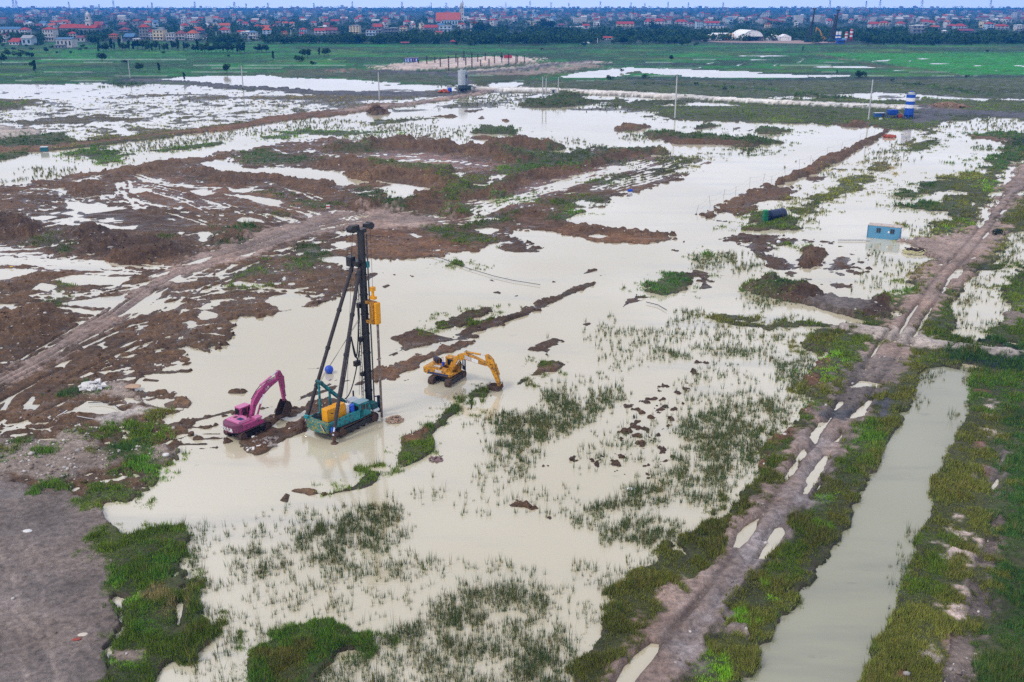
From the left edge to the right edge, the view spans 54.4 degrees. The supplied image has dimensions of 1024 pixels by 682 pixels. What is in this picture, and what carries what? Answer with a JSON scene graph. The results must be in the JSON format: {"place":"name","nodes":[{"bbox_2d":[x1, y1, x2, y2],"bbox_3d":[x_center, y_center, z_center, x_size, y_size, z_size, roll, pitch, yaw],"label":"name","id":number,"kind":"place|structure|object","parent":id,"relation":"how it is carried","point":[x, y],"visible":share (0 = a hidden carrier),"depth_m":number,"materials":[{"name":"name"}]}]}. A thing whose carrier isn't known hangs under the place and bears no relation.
{"place":"outdoors","nodes":[
{"label":"outdoors","id":0,"kind":"place"},
{"bbox_2d":[21,35,36,44],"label":"house","id":1,"kind":"structure","parent":0,"point":[28,39],"depth_m":1144.40,"materials":[{"name":"paint"}]},
{"bbox_2d":[54,44,66,47],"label":"house","id":2,"kind":"structure","parent":0,"point":[60,45],"depth_m":1060.84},
{"bbox_2d":[0,8,1023,681],"bbox_3d":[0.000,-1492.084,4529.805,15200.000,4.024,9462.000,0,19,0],"label":"ground","id":3,"kind":"structure","parent":0,"point":[48,582],"depth_m":196.81,"materials":[{"name":"soil"}]},
{"bbox_2d":[0,51,6,63],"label":"broadleaf tree","id":4,"kind":"object","parent":3,"relation":"on","point":[2,55],"visible":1,"depth_m":790.89,"materials":[{"name":"green plant"}]},
{"bbox_2d":[0,33,10,42],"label":"house","id":5,"kind":"structure","parent":3,"relation":"on","point":[5,38],"depth_m":1203.88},
{"bbox_2d":[0,27,21,33],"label":"house","id":6,"kind":"structure","parent":3,"relation":"on","point":[9,29],"depth_m":1556.05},
{"bbox_2d":[8,38,21,44],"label":"house","id":7,"kind":"structure","parent":3,"relation":"on","point":[14,41],"depth_m":1142.93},
{"bbox_2d":[11,51,23,56],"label":"bush","id":8,"kind":"object","parent":3,"relation":"on","point":[17,53],"visible":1,"depth_m":884.08,"materials":[{"name":"green plant"}]},
{"bbox_2d":[19,27,31,33],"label":"house","id":9,"kind":"structure","parent":3,"relation":"on","point":[25,30],"depth_m":1521.00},
{"bbox_2d":[40,146,48,151],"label":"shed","id":10,"kind":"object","parent":3,"relation":"on","point":[44,149],"visible":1,"depth_m":325.67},
{"bbox_2d":[42,27,58,40],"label":"house","id":11,"kind":"structure","parent":3,"relation":"on","point":[51,32],"depth_m":1246.45,"materials":[{"name":"paint"}]},
{"bbox_2d":[56,37,77,47],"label":"house","id":12,"kind":"structure","parent":3,"relation":"on","point":[70,42],"depth_m":1076.57,"materials":[{"name":"paint"}]},
{"bbox_2d":[67,32,78,37],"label":"house","id":13,"kind":"structure","parent":3,"relation":"on","point":[72,34],"depth_m":1382.20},
{"bbox_2d":[59,11,101,35],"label":"church","id":14,"kind":"structure","parent":3,"relation":"on","point":[87,25],"depth_m":1435.91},
{"bbox_2d":[76,36,86,41],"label":"house","id":15,"kind":"structure","parent":3,"relation":"on","point":[81,39],"depth_m":1239.84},
{"bbox_2d":[78,378,107,390],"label":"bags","id":16,"kind":"object","parent":3,"relation":"on","point":[91,385],"visible":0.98,"depth_m":125.42,"materials":[{"name":"plastic"}]},
{"bbox_2d":[96,53,106,61],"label":"broadleaf tree","id":17,"kind":"object","parent":3,"relation":"on","point":[102,55],"visible":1,"depth_m":814.72,"materials":[{"name":"green plant"}]},
{"bbox_2d":[109,33,118,38],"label":"house","id":18,"kind":"structure","parent":3,"relation":"on","point":[113,36],"depth_m":1329.38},
{"bbox_2d":[110,13,117,20],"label":"house","id":19,"kind":"structure","parent":3,"relation":"on","point":[113,15],"depth_m":2591.10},
{"bbox_2d":[118,22,128,26],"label":"house","id":20,"kind":"structure","parent":3,"relation":"on","point":[123,24],"depth_m":1704.91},
{"bbox_2d":[118,27,131,33],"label":"house","id":21,"kind":"structure","parent":3,"relation":"on","point":[125,30],"depth_m":1556.70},
{"bbox_2d":[123,33,137,39],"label":"house","id":22,"kind":"structure","parent":3,"relation":"on","point":[128,36],"depth_m":1286.09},
{"bbox_2d":[125,384,140,388],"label":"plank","id":23,"kind":"object","parent":3,"relation":"on","point":[131,386],"visible":1,"depth_m":125.62,"materials":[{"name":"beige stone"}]},
{"bbox_2d":[132,19,142,29],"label":"house","id":24,"kind":"structure","parent":3,"relation":"on","point":[137,23],"depth_m":1752.93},
{"bbox_2d":[138,24,150,38],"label":"house","id":25,"kind":"structure","parent":3,"relation":"on","point":[143,30],"depth_m":1308.85,"materials":[{"name":"paint"}]},
{"bbox_2d":[138,38,151,49],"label":"broadleaf tree","id":26,"kind":"object","parent":3,"relation":"on","point":[142,42],"visible":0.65,"depth_m":1023.18,"materials":[{"name":"green plant"}]},
{"bbox_2d":[152,20,158,28],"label":"house","id":27,"kind":"structure","parent":3,"relation":"on","point":[154,23],"depth_m":1755.68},
{"bbox_2d":[152,27,166,39],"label":"house","id":28,"kind":"structure","parent":3,"relation":"on","point":[159,33],"depth_m":1285.24,"materials":[{"name":"paint"}]},
{"bbox_2d":[165,32,176,39],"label":"house","id":29,"kind":"structure","parent":3,"relation":"on","point":[171,36],"depth_m":1276.06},
{"bbox_2d":[176,30,186,39],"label":"house","id":30,"kind":"structure","parent":3,"relation":"on","point":[181,35],"depth_m":1296.14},
{"bbox_2d":[180,23,188,30],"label":"house","id":31,"kind":"structure","parent":3,"relation":"on","point":[183,25],"depth_m":1641.39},
{"bbox_2d":[187,30,199,39],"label":"house","id":32,"kind":"structure","parent":3,"relation":"on","point":[192,34],"depth_m":1286.28,"materials":[{"name":"paint"}]},
{"bbox_2d":[219,23,229,27],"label":"house","id":33,"kind":"structure","parent":3,"relation":"on","point":[226,25],"depth_m":1765.23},
{"bbox_2d":[219,27,230,33],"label":"house","id":34,"kind":"structure","parent":3,"relation":"on","point":[223,30],"depth_m":1520.97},
{"bbox_2d":[247,30,258,38],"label":"house","id":35,"kind":"structure","parent":3,"relation":"on","point":[253,34],"depth_m":1326.73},
{"bbox_2d":[221,370,291,439],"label":"excavator","id":36,"kind":"object","parent":3,"relation":"on","point":[244,422],"visible":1,"depth_m":113.27,"materials":[{"name":"metal"}]},
{"bbox_2d":[252,436,278,446],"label":"stone heap","id":37,"kind":"object","parent":3,"relation":"on","point":[270,443],"visible":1,"depth_m":110.80,"materials":[{"name":"stone"}]},
{"bbox_2d":[262,26,271,34],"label":"house","id":38,"kind":"structure","parent":3,"relation":"on","point":[266,30],"depth_m":1453.79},
{"bbox_2d":[293,55,304,61],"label":"bush","id":39,"kind":"object","parent":3,"relation":"on","point":[297,57],"visible":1,"depth_m":815.43,"materials":[{"name":"green plant"}]},
{"bbox_2d":[314,28,325,34],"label":"house","id":40,"kind":"structure","parent":3,"relation":"on","point":[319,31],"depth_m":1486.32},
{"bbox_2d":[324,27,337,33],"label":"house","id":41,"kind":"structure","parent":3,"relation":"on","point":[331,30],"depth_m":1520.38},
{"bbox_2d":[349,25,360,33],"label":"house","id":42,"kind":"structure","parent":3,"relation":"on","point":[354,29],"depth_m":1547.28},
{"bbox_2d":[366,29,375,35],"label":"house","id":43,"kind":"structure","parent":3,"relation":"on","point":[370,32],"depth_m":1455.51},
{"bbox_2d":[373,24,383,32],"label":"house","id":44,"kind":"structure","parent":3,"relation":"on","point":[378,28],"depth_m":1577.43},
{"bbox_2d":[384,27,397,33],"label":"house","id":45,"kind":"structure","parent":3,"relation":"on","point":[390,30],"depth_m":1534.28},
{"bbox_2d":[424,25,438,30],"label":"house","id":46,"kind":"structure","parent":3,"relation":"on","point":[432,27],"depth_m":1717.01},
{"bbox_2d":[439,25,451,31],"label":"house","id":47,"kind":"structure","parent":3,"relation":"on","point":[443,28],"depth_m":1631.55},
{"bbox_2d":[436,0,463,24],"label":"church","id":48,"kind":"structure","parent":3,"relation":"on","point":[451,17],"depth_m":2129.33,"materials":[{"name":"tile"}]},
{"bbox_2d":[367,235,539,284],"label":"hose","id":49,"kind":"object","parent":3,"relation":"on","point":[469,268],"visible":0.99,"depth_m":180.97,"materials":[{"name":"rubber"}]},
{"bbox_2d":[458,69,464,92],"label":"cement silo","id":50,"kind":"object","parent":3,"relation":"on","point":[461,80],"visible":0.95,"depth_m":535.63,"materials":[{"name":"metal"}]},
{"bbox_2d":[465,70,467,90],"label":"cement silo","id":51,"kind":"object","parent":3,"relation":"on","point":[466,85],"visible":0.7,"depth_m":540.71,"materials":[{"name":"metal"}]},
{"bbox_2d":[473,22,484,30],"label":"broadleaf tree","id":52,"kind":"object","parent":3,"relation":"on","point":[482,27],"visible":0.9,"depth_m":1514.22,"materials":[{"name":"green plant"}]},
{"bbox_2d":[490,19,497,26],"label":"house","id":53,"kind":"structure","parent":3,"relation":"on","point":[493,22],"depth_m":1951.81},
{"bbox_2d":[0,147,1015,680],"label":"rubble","id":54,"kind":"object","parent":3,"relation":"on","point":[68,467],"visible":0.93,"depth_m":116.99,"materials":[{"name":"brown soil"}]},
{"bbox_2d":[0,81,1023,681],"bbox_3d":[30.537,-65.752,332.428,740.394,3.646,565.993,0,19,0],"label":"grass","id":55,"kind":"structure","parent":3,"relation":"on","point":[160,641],"depth_m":98.98,"materials":[{"name":"plant"}]},
{"bbox_2d":[0,6,1023,43],"bbox_3d":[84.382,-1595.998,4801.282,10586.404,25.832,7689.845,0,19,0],"label":"woods","id":56,"kind":"object","parent":3,"relation":"on","point":[801,32],"visible":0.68,"depth_m":1455.19,"materials":[{"name":"green plant"}]},
{"bbox_2d":[0,5,1023,24],"bbox_3d":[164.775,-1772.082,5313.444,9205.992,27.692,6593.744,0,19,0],"label":"distant houses","id":57,"kind":"structure","parent":3,"relation":"on","point":[799,18],"depth_m":3352.43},
{"bbox_2d":[0,5,1023,21],"bbox_3d":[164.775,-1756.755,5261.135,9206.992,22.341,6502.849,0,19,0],"label":"distant roofs","id":58,"kind":"structure","parent":57,"relation":"on","point":[910,15],"depth_m":3340.87,"materials":[{"name":"tile"}]},
{"bbox_2d":[0,6,1023,24],"bbox_3d":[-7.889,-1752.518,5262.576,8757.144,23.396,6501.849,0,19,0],"label":"distant blocks","id":59,"kind":"structure","parent":3,"relation":"on","point":[313,12],"depth_m":3218.98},
{"bbox_2d":[528,37,537,45],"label":"broadleaf tree","id":60,"kind":"object","parent":3,"relation":"on","point":[532,40],"visible":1,"depth_m":1111.87,"materials":[{"name":"green plant"}]},
{"bbox_2d":[535,36,548,44],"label":"bush","id":61,"kind":"object","parent":3,"relation":"on","point":[543,40],"visible":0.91,"depth_m":1149.92,"materials":[{"name":"green plant"}]},
{"bbox_2d":[539,18,554,27],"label":"bush","id":62,"kind":"object","parent":3,"relation":"on","point":[549,23],"visible":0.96,"depth_m":1827.78,"materials":[{"name":"green plant"}]},
{"bbox_2d":[573,36,582,44],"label":"broadleaf tree","id":63,"kind":"object","parent":3,"relation":"on","point":[576,39],"visible":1,"depth_m":1129.23,"materials":[{"name":"green plant"}]},
{"bbox_2d":[618,36,628,45],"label":"broadleaf tree","id":64,"kind":"object","parent":3,"relation":"on","point":[621,39],"visible":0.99,"depth_m":1119.68,"materials":[{"name":"green plant"}]},
{"bbox_2d":[616,21,633,26],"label":"house","id":65,"kind":"structure","parent":3,"relation":"on","point":[625,23],"depth_m":1968.49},
{"bbox_2d":[648,21,662,28],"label":"bush","id":66,"kind":"object","parent":3,"relation":"on","point":[653,26],"visible":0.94,"depth_m":1704.06,"materials":[{"name":"green plant"}]},
{"bbox_2d":[654,18,664,24],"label":"house","id":67,"kind":"structure","parent":3,"relation":"on","point":[661,21],"depth_m":2092.06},
{"bbox_2d":[653,30,666,36],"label":"bush","id":68,"kind":"object","parent":3,"relation":"on","point":[656,33],"visible":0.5,"depth_m":1280.22,"materials":[{"name":"green plant"}]},
{"bbox_2d":[674,19,687,25],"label":"house","id":69,"kind":"structure","parent":3,"relation":"on","point":[683,22],"depth_m":2092.74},
{"bbox_2d":[695,21,702,28],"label":"house","id":70,"kind":"structure","parent":3,"relation":"on","point":[698,24],"depth_m":1838.53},
{"bbox_2d":[704,21,719,25],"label":"house","id":71,"kind":"structure","parent":3,"relation":"on","point":[711,23],"depth_m":2067.10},
{"bbox_2d":[706,25,726,28],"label":"house","id":72,"kind":"structure","parent":3,"relation":"on","point":[718,26],"depth_m":1860.77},
{"bbox_2d":[762,209,768,221],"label":"silo tank","id":73,"kind":"object","parent":3,"relation":"on","point":[765,215],"visible":0.98,"depth_m":220.62,"materials":[{"name":"green paint"}]},
{"bbox_2d":[768,208,786,219],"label":"water tank","id":74,"kind":"object","parent":3,"relation":"on","point":[773,214],"visible":0.87,"depth_m":222.26,"materials":[{"name":"blue paint"}]},
{"bbox_2d":[696,128,875,212],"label":"wire fence","id":75,"kind":"object","parent":3,"relation":"on","point":[784,168],"visible":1,"depth_m":283.02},
{"bbox_2d":[836,38,846,43],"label":"office cabin","id":76,"kind":"object","parent":3,"relation":"on","point":[842,41],"visible":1,"depth_m":1180.38,"materials":[{"name":"metal"}]},
{"bbox_2d":[838,239,869,240],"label":"pipe","id":77,"kind":"object","parent":3,"relation":"on","point":[853,239],"visible":1,"depth_m":204.68,"materials":[{"name":"metal"}]},
{"bbox_2d":[867,22,878,28],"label":"house","id":78,"kind":"structure","parent":3,"relation":"on","point":[873,25],"depth_m":1859.89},
{"bbox_2d":[865,27,880,33],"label":"bush","id":79,"kind":"object","parent":3,"relation":"on","point":[872,30],"visible":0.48,"depth_m":1410.67,"materials":[{"name":"green plant"}]},
{"bbox_2d":[873,112,884,116],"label":"control hut","id":80,"kind":"object","parent":3,"relation":"on","point":[878,114],"visible":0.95,"depth_m":421.75,"materials":[{"name":"metal"}]},
{"bbox_2d":[879,21,888,25],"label":"house","id":81,"kind":"structure","parent":3,"relation":"on","point":[883,23],"depth_m":2094.03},
{"bbox_2d":[883,134,896,137],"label":"brick pile","id":82,"kind":"object","parent":3,"relation":"on","point":[888,136],"visible":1,"depth_m":361.28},
{"bbox_2d":[887,108,903,117],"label":"batching hopper","id":83,"kind":"object","parent":3,"relation":"on","point":[894,112],"visible":0.88,"depth_m":417.90,"materials":[{"name":"blue paint"}]},
{"bbox_2d":[904,92,915,118],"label":"cement silo","id":84,"kind":"object","parent":3,"relation":"on","point":[909,105],"visible":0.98,"depth_m":413.52,"materials":[{"name":"blue paint"}]},
{"bbox_2d":[902,247,926,254],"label":"hose bundle","id":85,"kind":"object","parent":3,"relation":"on","point":[911,249],"visible":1,"depth_m":194.37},
{"bbox_2d":[908,25,925,32],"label":"house","id":86,"kind":"structure","parent":3,"relation":"on","point":[916,28],"depth_m":1607.52,"materials":[{"name":"paint"}]},
{"bbox_2d":[914,38,929,44],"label":"bush","id":87,"kind":"object","parent":3,"relation":"on","point":[921,40],"visible":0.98,"depth_m":1138.20,"materials":[{"name":"green plant"}]},
{"bbox_2d":[933,101,967,107],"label":"rubble heap","id":88,"kind":"object","parent":3,"relation":"on","point":[953,104],"visible":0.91,"depth_m":462.78,"materials":[{"name":"stone"}]},
{"bbox_2d":[953,38,964,43],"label":"bush","id":89,"kind":"object","parent":3,"relation":"on","point":[957,40],"visible":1,"depth_m":1155.64,"materials":[{"name":"green plant"}]},
{"bbox_2d":[952,24,966,28],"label":"house","id":90,"kind":"structure","parent":3,"relation":"on","point":[959,26],"depth_m":1809.83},
{"bbox_2d":[983,22,993,28],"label":"house","id":91,"kind":"structure","parent":3,"relation":"on","point":[987,25],"depth_m":1809.05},
{"bbox_2d":[992,228,1005,234],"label":"bush","id":92,"kind":"object","parent":3,"relation":"on","point":[999,230],"visible":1,"depth_m":208.48,"materials":[{"name":"green plant"}]},
{"bbox_2d":[994,24,1008,28],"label":"house","id":93,"kind":"structure","parent":3,"relation":"on","point":[1001,26],"depth_m":1810.01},
{"bbox_2d":[1013,24,1023,30],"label":"house","id":94,"kind":"structure","parent":3,"relation":"on","point":[1018,27],"depth_m":1708.87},
{"bbox_2d":[0,55,1023,681],"bbox_3d":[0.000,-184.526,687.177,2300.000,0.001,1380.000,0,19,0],"label":"flood water","id":95,"kind":"structure","parent":0,"point":[230,487],"depth_m":138.13,"materials":[{"name":"liquid"}]},
{"bbox_2d":[325,365,332,373],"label":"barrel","id":96,"kind":"object","parent":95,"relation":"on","point":[330,370],"visible":0.86,"depth_m":131.42,"materials":[{"name":"blue plastic"}]},
{"bbox_2d":[300,221,380,444],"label":"piling rig","id":97,"kind":"object","parent":95,"relation":"on","point":[340,418],"visible":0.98,"depth_m":113.21,"materials":[{"name":"metal"}]},
{"bbox_2d":[376,324,382,416],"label":"steel pile","id":98,"kind":"object","parent":97,"relation":"hanging from","point":[379,370],"visible":1,"depth_m":116.00,"materials":[{"name":"metal"}]},
{"bbox_2d":[366,105,385,112],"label":"dirt mound","id":99,"kind":"object","parent":95,"relation":"on","point":[374,108],"visible":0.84,"depth_m":441.17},
{"bbox_2d":[385,415,403,423],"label":"rubble heap","id":100,"kind":"object","parent":95,"relation":"in","point":[397,418],"visible":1,"depth_m":116.49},
{"bbox_2d":[428,456,442,462],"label":"debris heap","id":101,"kind":"object","parent":95,"relation":"in","point":[439,459],"visible":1,"depth_m":106.71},
{"bbox_2d":[423,350,503,391],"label":"excavator","id":102,"kind":"object","parent":95,"relation":"in","point":[450,372],"visible":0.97,"depth_m":127.69,"materials":[{"name":"metal"}]},
{"bbox_2d":[433,356,441,363],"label":"drum","id":103,"kind":"object","parent":102,"relation":"on","point":[437,359],"visible":1,"depth_m":129.51,"materials":[{"name":"plastic"}]},
{"bbox_2d":[0,91,1023,681],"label":"reeds","id":104,"kind":"object","parent":95,"relation":"in","point":[540,653],"visible":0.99,"depth_m":96.67,"materials":[{"name":"green plant"}]},
{"bbox_2d":[542,76,546,97],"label":"concrete pole","id":105,"kind":"object","parent":95,"relation":"in","point":[546,88],"visible":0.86,"depth_m":496.22,"materials":[{"name":"concrete"}]},
{"bbox_2d":[674,76,677,117],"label":"concrete pole","id":106,"kind":"object","parent":95,"relation":"in","point":[675,98],"visible":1,"depth_m":416.38,"materials":[{"name":"concrete"}]},
{"bbox_2d":[868,80,872,118],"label":"concrete pole","id":107,"kind":"object","parent":95,"relation":"in","point":[870,100],"visible":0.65,"depth_m":410.20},
{"bbox_2d":[866,222,902,239],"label":"site cabin","id":108,"kind":"object","parent":95,"relation":"in","point":[884,231],"visible":1,"depth_m":206.35,"materials":[{"name":"metal"}]},
{"bbox_2d":[0,0,1023,7],"label":"sky","id":109,"kind":"structure","parent":0,"point":[3,3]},
{"bbox_2d":[709,40,835,43],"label":"yard","id":110,"kind":"structure","parent":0,"point":[797,41],"depth_m":1241.98,"materials":[{"name":"soil"}]},
{"bbox_2d":[730,29,763,40],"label":"arched tent","id":111,"kind":"object","parent":110,"relation":"on","point":[756,34],"visible":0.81,"depth_m":1256.84,"materials":[{"name":"fabric"}]},
{"bbox_2d":[779,34,790,40],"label":"peaked tent","id":112,"kind":"object","parent":110,"relation":"on","point":[784,37],"visible":0.88,"depth_m":1265.70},
{"bbox_2d":[804,8,816,41],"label":"piling rig","id":113,"kind":"object","parent":110,"relation":"on","point":[811,27],"visible":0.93,"depth_m":1213.21,"materials":[{"name":"black metal"}]},
{"bbox_2d":[825,15,836,41],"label":"piling rig","id":114,"kind":"object","parent":110,"relation":"on","point":[832,28],"visible":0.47,"depth_m":1231.19,"materials":[{"name":"black metal"}]},
{"bbox_2d":[827,10,839,41],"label":"piling rig","id":115,"kind":"object","parent":110,"relation":"on","point":[834,31],"visible":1,"depth_m":1213.63,"materials":[{"name":"black metal"}]},
{"bbox_2d":[742,367,970,681],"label":"canal water","id":116,"kind":"structure","parent":0,"point":[849,595],"depth_m":87.62,"materials":[{"name":"liquid"}]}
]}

